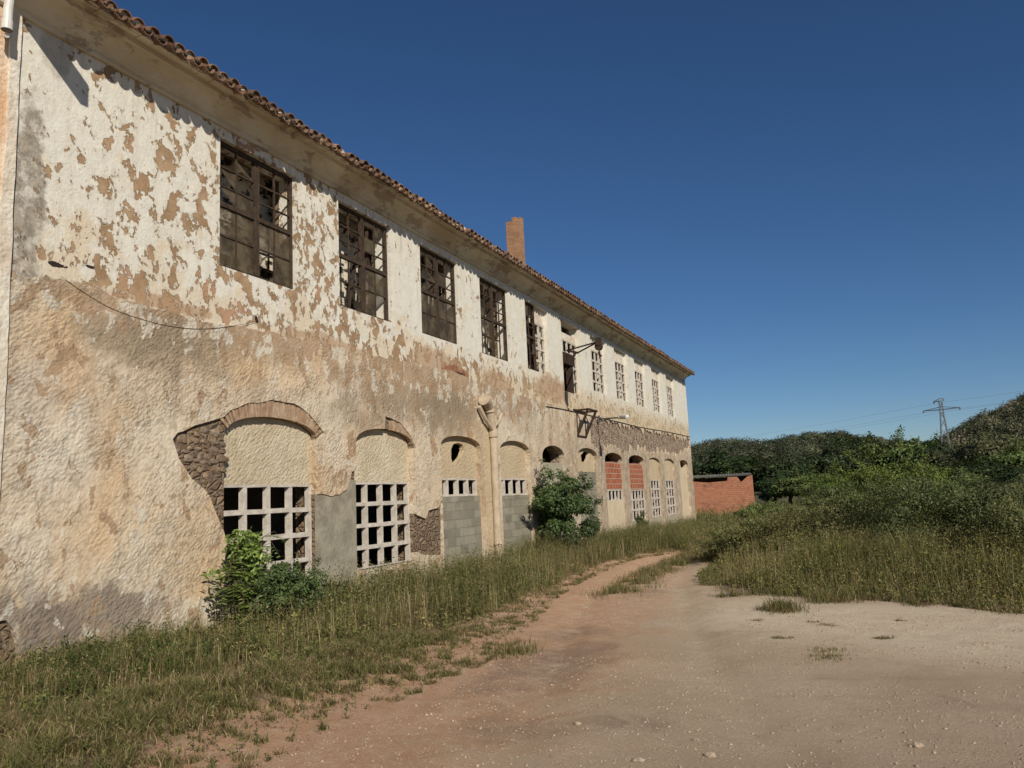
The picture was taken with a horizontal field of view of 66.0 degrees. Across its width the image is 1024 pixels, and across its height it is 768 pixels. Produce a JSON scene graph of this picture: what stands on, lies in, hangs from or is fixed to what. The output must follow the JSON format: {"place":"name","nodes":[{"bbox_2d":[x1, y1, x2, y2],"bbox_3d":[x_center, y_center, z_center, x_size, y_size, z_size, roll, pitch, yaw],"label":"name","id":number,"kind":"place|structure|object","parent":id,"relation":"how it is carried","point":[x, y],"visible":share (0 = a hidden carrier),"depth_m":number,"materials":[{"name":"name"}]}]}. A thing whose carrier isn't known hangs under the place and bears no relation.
{"place":"outdoors","nodes":[
{"label":"outdoors","id":0,"kind":"place"},
{"bbox_2d":[0,496,1023,767],"bbox_3d":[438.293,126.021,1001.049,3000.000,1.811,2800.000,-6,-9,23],"label":"ground","id":1,"kind":"structure","parent":0,"point":[281,734],"depth_m":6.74,"materials":[{"name":"green plant"}]},
{"bbox_2d":[0,0,22,486],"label":"adjoining building","id":2,"kind":"structure","parent":1,"relation":"on","point":[10,34],"depth_m":9.09,"materials":[{"name":"beige paint"}]},
{"bbox_2d":[200,526,288,626],"bbox_3d":[-3.736,2.738,11.214,1.086,1.425,1.432,-6,-9,23],"label":"sapling","id":3,"kind":"object","parent":1,"relation":"on","point":[239,565],"visible":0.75,"depth_m":11.03,"materials":[{"name":"green plant"}]},
{"bbox_2d":[235,555,348,620],"bbox_3d":[-2.995,3.017,11.288,1.127,1.224,1.741,-6,-9,23],"label":"bush","id":4,"kind":"object","parent":1,"relation":"on","point":[275,575],"visible":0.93,"depth_m":10.93,"materials":[{"name":"green plant"}]},
{"bbox_2d":[0,0,695,667],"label":"factory building","id":5,"kind":"structure","parent":1,"relation":"on","point":[392,370],"depth_m":12.60,"materials":[{"name":"paint"}]},
{"bbox_2d":[61,276,255,328],"bbox_3d":[-4.796,-1.010,11.154,0.005,0.420,3.450,-6,-9,23],"label":"cable","id":6,"kind":"object","parent":5,"relation":"attached to","point":[154,322],"visible":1,"depth_m":10.82,"materials":[{"name":"black rubber"}]},
{"bbox_2d":[219,140,292,288],"bbox_3d":[-4.271,-2.746,13.133,0.072,2.077,1.814,-6,-9,23],"label":"window","id":7,"kind":"structure","parent":5,"relation":"in","point":[243,234],"depth_m":13.03,"materials":[{"name":"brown wood"}]},
{"bbox_2d":[338,203,388,321],"bbox_3d":[-3.075,-2.399,15.930,0.172,2.077,1.814,-6,-9,23],"label":"window","id":8,"kind":"structure","parent":5,"relation":"in","point":[373,281],"depth_m":16.02,"materials":[{"name":"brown wood"}]},
{"bbox_2d":[420,246,456,343],"bbox_3d":[-1.834,-2.057,18.707,0.172,2.077,1.814,-6,-9,23],"label":"window","id":9,"kind":"structure","parent":5,"relation":"in","point":[434,307],"depth_m":18.71,"materials":[{"name":"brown wood"}]},
{"bbox_2d":[479,277,507,360],"bbox_3d":[-0.592,-1.715,21.485,0.172,2.077,1.814,-6,-9,23],"label":"window","id":10,"kind":"structure","parent":5,"relation":"in","point":[487,323],"depth_m":21.50,"materials":[{"name":"brown wood"}]},
{"bbox_2d":[525,302,536,370],"bbox_3d":[0.466,-1.424,23.851,0.172,2.077,0.907,-6,-9,23],"label":"window","id":11,"kind":"structure","parent":5,"relation":"in","point":[527,317],"depth_m":23.99,"materials":[{"name":"brown wood"}]},
{"bbox_2d":[597,414,628,422],"bbox_3d":[3.616,1.193,28.119,0.231,0.327,2.051,1,-9,-24],"label":"street lamp","id":12,"kind":"object","parent":5,"relation":"attached to","point":[621,416],"visible":1,"depth_m":27.71,"materials":[{"name":"white metal"}]},
{"bbox_2d":[546,406,689,436],"bbox_3d":[5.506,1.821,34.172,0.024,0.218,22.012,-6,-9,23],"label":"cable","id":13,"kind":"object","parent":5,"relation":"attached to","point":[612,420],"visible":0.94,"depth_m":30.52,"materials":[{"name":"black rubber"}]},
{"bbox_2d":[527,459,602,548],"bbox_3d":[1.377,3.656,22.532,2.864,3.054,2.555,1,-9,-24],"label":"bush","id":14,"kind":"object","parent":1,"relation":"on","point":[559,503],"visible":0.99,"depth_m":22.03,"materials":[{"name":"green plant"}]},
{"bbox_2d":[634,511,649,528],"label":"wall plant","id":15,"kind":"object","parent":1,"relation":"on","point":[640,518],"depth_m":32.32,"materials":[{"name":"green plant"}]},
{"bbox_2d":[694,524,745,554],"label":"bush","id":16,"kind":"object","parent":1,"relation":"on","point":[712,548],"visible":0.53,"depth_m":20.40,"materials":[{"name":"green plant"}]},
{"bbox_2d":[693,473,754,515],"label":"brick shed","id":17,"kind":"structure","parent":1,"relation":"on","point":[735,491],"depth_m":58.22,"materials":[{"name":"red brick"}]},
{"bbox_2d":[691,445,761,478],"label":"tree","id":18,"kind":"object","parent":1,"relation":"on","point":[719,464],"visible":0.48,"depth_m":90.32,"materials":[{"name":"green plant"}]},
{"bbox_2d":[705,515,784,554],"bbox_3d":[5.880,3.889,19.543,2.241,1.300,2.106,-6,-9,23],"label":"bush","id":19,"kind":"object","parent":1,"relation":"on","point":[760,529],"visible":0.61,"depth_m":19.32,"materials":[{"name":"green plant"}]},
{"bbox_2d":[730,497,786,519],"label":"bush","id":20,"kind":"object","parent":1,"relation":"on","point":[755,509],"visible":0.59,"depth_m":43.39,"materials":[{"name":"green plant"}]},
{"bbox_2d":[727,452,816,505],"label":"tree","id":21,"kind":"object","parent":1,"relation":"on","point":[770,468],"visible":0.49,"depth_m":82.82,"materials":[{"name":"green plant"}]},
{"bbox_2d":[754,466,814,506],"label":"tree","id":22,"kind":"object","parent":1,"relation":"on","point":[765,492],"visible":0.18,"depth_m":78.54,"materials":[{"name":"green plant"}]},
{"bbox_2d":[745,496,853,547],"bbox_3d":[6.715,3.367,17.983,2.334,1.651,2.102,-2,-8,-3],"label":"bush","id":23,"kind":"object","parent":1,"relation":"on","point":[801,524],"visible":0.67,"depth_m":17.92,"materials":[{"name":"green plant"}]},
{"bbox_2d":[768,466,840,505],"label":"tree","id":24,"kind":"object","parent":1,"relation":"on","point":[783,486],"visible":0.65,"depth_m":73.56,"materials":[{"name":"green plant"}]},
{"bbox_2d":[757,495,855,531],"bbox_3d":[9.419,4.345,24.983,3.143,1.656,3.219,-1,-8,-15],"label":"bush","id":25,"kind":"object","parent":1,"relation":"on","point":[793,508],"visible":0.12,"depth_m":25.01,"materials":[{"name":"green plant"}]},
{"bbox_2d":[795,474,855,499],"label":"tree","id":26,"kind":"object","parent":1,"relation":"on","point":[820,481],"visible":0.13,"depth_m":56.42,"materials":[{"name":"green plant"}]},
{"bbox_2d":[790,478,873,510],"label":"bush","id":27,"kind":"object","parent":1,"relation":"on","point":[823,490],"visible":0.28,"depth_m":32.75,"materials":[{"name":"green plant"}]},
{"bbox_2d":[799,439,877,477],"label":"tree","id":28,"kind":"object","parent":1,"relation":"on","point":[820,462],"visible":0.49,"depth_m":87.07,"materials":[{"name":"green plant"}]},
{"bbox_2d":[809,431,894,486],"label":"tree","id":29,"kind":"object","parent":1,"relation":"on","point":[852,441],"visible":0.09,"depth_m":95.41,"materials":[{"name":"green plant"}]},
{"bbox_2d":[693,499,1023,613],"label":"field grass","id":30,"kind":"structure","parent":1,"relation":"on","point":[866,555],"depth_m":13.34,"materials":[{"name":"green plant"}]},
{"bbox_2d":[797,475,932,548],"bbox_3d":[7.727,3.006,17.228,2.757,2.041,2.521,-6,-9,23],"label":"bush","id":31,"kind":"object","parent":1,"relation":"on","point":[856,508],"visible":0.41,"depth_m":17.13,"materials":[{"name":"green plant"}]},
{"bbox_2d":[710,531,1023,604],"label":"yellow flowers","id":32,"kind":"object","parent":1,"relation":"on","point":[882,562],"visible":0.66,"depth_m":12.67,"materials":[{"name":"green plant"}]},
{"bbox_2d":[801,449,961,504],"bbox_3d":[18.466,5.109,39.627,7.586,3.923,5.183,-6,-9,23],"label":"bush","id":33,"kind":"object","parent":1,"relation":"on","point":[867,472],"visible":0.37,"depth_m":38.97,"materials":[{"name":"green plant"}]},
{"bbox_2d":[853,424,917,478],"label":"tree","id":34,"kind":"object","parent":1,"relation":"on","point":[867,446],"visible":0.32,"depth_m":88.93,"materials":[{"name":"green plant"}]},
{"bbox_2d":[820,464,986,516],"bbox_3d":[14.505,4.335,29.464,5.696,2.632,4.451,-6,-9,23],"label":"bush","id":35,"kind":"object","parent":1,"relation":"on","point":[931,474],"visible":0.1,"depth_m":29.30,"materials":[{"name":"green plant"}]},
{"bbox_2d":[871,428,951,477],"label":"tree","id":36,"kind":"object","parent":1,"relation":"on","point":[895,454],"visible":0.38,"depth_m":85.92,"materials":[{"name":"green plant"}]},
{"bbox_2d":[899,593,941,607],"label":"weed tuft","id":37,"kind":"object","parent":1,"relation":"on","point":[919,602],"visible":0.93,"depth_m":11.28,"materials":[{"name":"green plant"}]},
{"bbox_2d":[897,438,951,477],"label":"tree","id":38,"kind":"object","parent":1,"relation":"on","point":[934,446],"visible":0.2,"depth_m":80.48,"materials":[{"name":"green plant"}]},
{"bbox_2d":[843,468,1023,557],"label":"bush","id":39,"kind":"object","parent":1,"relation":"on","point":[932,499],"visible":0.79,"depth_m":14.88,"materials":[{"name":"green plant"}]},
{"bbox_2d":[923,398,960,448],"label":"pylon","id":40,"kind":"object","parent":1,"relation":"on","point":[944,421],"visible":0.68,"depth_m":96.92,"materials":[{"name":"grey metal"}]},
{"bbox_2d":[691,391,1020,444],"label":"power line","id":41,"kind":"object","parent":40,"relation":"attached to","point":[859,417],"visible":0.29,"depth_m":107.88,"materials":[{"name":"grey metal"}]},
{"bbox_2d":[703,400,1017,448],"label":"power line","id":42,"kind":"object","parent":40,"relation":"attached to","point":[875,421],"visible":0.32,"depth_m":104.12,"materials":[{"name":"grey metal"}]},
{"bbox_2d":[922,439,992,475],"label":"tree","id":43,"kind":"object","parent":1,"relation":"on","point":[939,458],"visible":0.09,"depth_m":77.15,"materials":[{"name":"green plant"}]},
{"bbox_2d":[932,466,994,491],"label":"tree","id":44,"kind":"object","parent":1,"relation":"on","point":[965,472],"visible":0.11,"depth_m":52.41,"materials":[{"name":"green plant"}]},
{"bbox_2d":[922,471,1023,548],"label":"bush","id":45,"kind":"object","parent":1,"relation":"on","point":[1013,486],"visible":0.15,"depth_m":15.72,"materials":[{"name":"green plant"}]},
{"bbox_2d":[933,430,1023,469],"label":"tree","id":46,"kind":"object","parent":1,"relation":"on","point":[978,446],"visible":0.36,"depth_m":65.75,"materials":[{"name":"green plant"}]},
{"bbox_2d":[934,457,1023,478],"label":"tree","id":47,"kind":"object","parent":1,"relation":"on","point":[985,467],"visible":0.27,"depth_m":55.84,"materials":[{"name":"green plant"}]},
{"bbox_2d":[937,472,1023,514],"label":"bush","id":48,"kind":"object","parent":1,"relation":"on","point":[1020,482],"visible":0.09,"depth_m":23.67,"materials":[{"name":"green plant"}]},
{"bbox_2d":[958,493,1023,554],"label":"bush","id":49,"kind":"object","parent":1,"relation":"on","point":[1012,525],"visible":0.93,"depth_m":13.06,"materials":[{"name":"green plant"}]},
{"bbox_2d":[962,468,1023,493],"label":"tree","id":50,"kind":"object","parent":1,"relation":"on","point":[1004,476],"visible":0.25,"depth_m":48.88,"materials":[{"name":"green plant"}]},
{"bbox_2d":[970,435,1023,466],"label":"tree","id":51,"kind":"object","parent":1,"relation":"on","point":[1010,457],"visible":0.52,"depth_m":58.36,"materials":[{"name":"green plant"}]},
{"bbox_2d":[975,606,1020,614],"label":"weed tuft","id":52,"kind":"object","parent":1,"relation":"on","point":[996,610],"visible":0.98,"depth_m":10.36,"materials":[{"name":"green plant"}]},
{"bbox_2d":[112,0,1023,445],"label":"sky","id":53,"kind":"structure","parent":0,"point":[814,209],"materials":[{"name":"blue"}]},
{"bbox_2d":[243,553,1023,767],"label":"dirt track","id":54,"kind":"structure","parent":0,"point":[587,640],"depth_m":6.76,"materials":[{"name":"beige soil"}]},
{"bbox_2d":[475,633,547,663],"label":"weed tuft","id":55,"kind":"object","parent":54,"relation":"on","point":[510,647],"visible":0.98,"depth_m":8.92,"materials":[{"name":"green plant"}]},
{"bbox_2d":[632,757,644,762],"bbox_3d":[0.808,2.408,5.047,0.080,0.040,0.063,-6,-9,23],"label":"stone","id":56,"kind":"object","parent":54,"relation":"on","point":[638,759],"visible":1,"depth_m":5.03,"materials":[{"name":"beige stone"}]},
{"bbox_2d":[704,752,715,756],"bbox_3d":[1.287,2.414,5.128,0.075,0.034,0.060,-3,-8,0],"label":"stone","id":57,"kind":"object","parent":54,"relation":"on","point":[709,754],"visible":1,"depth_m":5.11,"materials":[{"name":"beige stone"}]},
{"bbox_2d":[768,634,794,639],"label":"weed tuft","id":58,"kind":"object","parent":54,"relation":"on","point":[781,637],"visible":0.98,"depth_m":9.29,"materials":[{"name":"green plant"}]},
{"bbox_2d":[750,592,820,616],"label":"weed tuft","id":59,"kind":"object","parent":54,"relation":"on","point":[779,605],"visible":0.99,"depth_m":11.26,"materials":[{"name":"green plant"}]},
{"bbox_2d":[811,623,836,628],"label":"weed tuft","id":60,"kind":"object","parent":54,"relation":"on","point":[822,624],"visible":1,"depth_m":9.97,"materials":[{"name":"green plant"}]},
{"bbox_2d":[802,642,855,663],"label":"weed tuft","id":61,"kind":"object","parent":54,"relation":"on","point":[828,649],"visible":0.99,"depth_m":8.22,"materials":[{"name":"green plant"}]},
{"bbox_2d":[786,583,874,604],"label":"weed tuft","id":62,"kind":"object","parent":54,"relation":"on","point":[822,598],"visible":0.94,"depth_m":12.09,"materials":[{"name":"green plant"}]},
{"bbox_2d":[869,634,894,639],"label":"weed tuft","id":63,"kind":"object","parent":54,"relation":"on","point":[881,637],"visible":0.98,"depth_m":8.97,"materials":[{"name":"green plant"}]},
{"bbox_2d":[896,617,906,620],"bbox_3d":[4.955,3.001,10.028,0.130,0.070,0.115,-6,-9,23],"label":"stone","id":64,"kind":"object","parent":54,"relation":"on","point":[902,619],"visible":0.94,"depth_m":10.01,"materials":[{"name":"beige stone"}]},
{"bbox_2d":[910,742,923,747],"bbox_3d":[2.667,2.379,5.194,0.078,0.037,0.069,-1,-8,-14],"label":"stone","id":65,"kind":"object","parent":54,"relation":"on","point":[917,745],"visible":1,"depth_m":5.17,"materials":[{"name":"beige stone"}]},
{"bbox_2d":[690,429,925,495],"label":"hill","id":66,"kind":"structure","parent":0,"point":[794,448],"depth_m":383.91,"materials":[{"name":"green plant"}]},
{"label":"hill","id":67,"kind":"structure","parent":0,"visible":0},
{"bbox_2d":[926,392,1023,449],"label":"hill scrub","id":68,"kind":"object","parent":67,"relation":"on","point":[998,423],"visible":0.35,"depth_m":131.50,"materials":[{"name":"green plant"}]}
]}

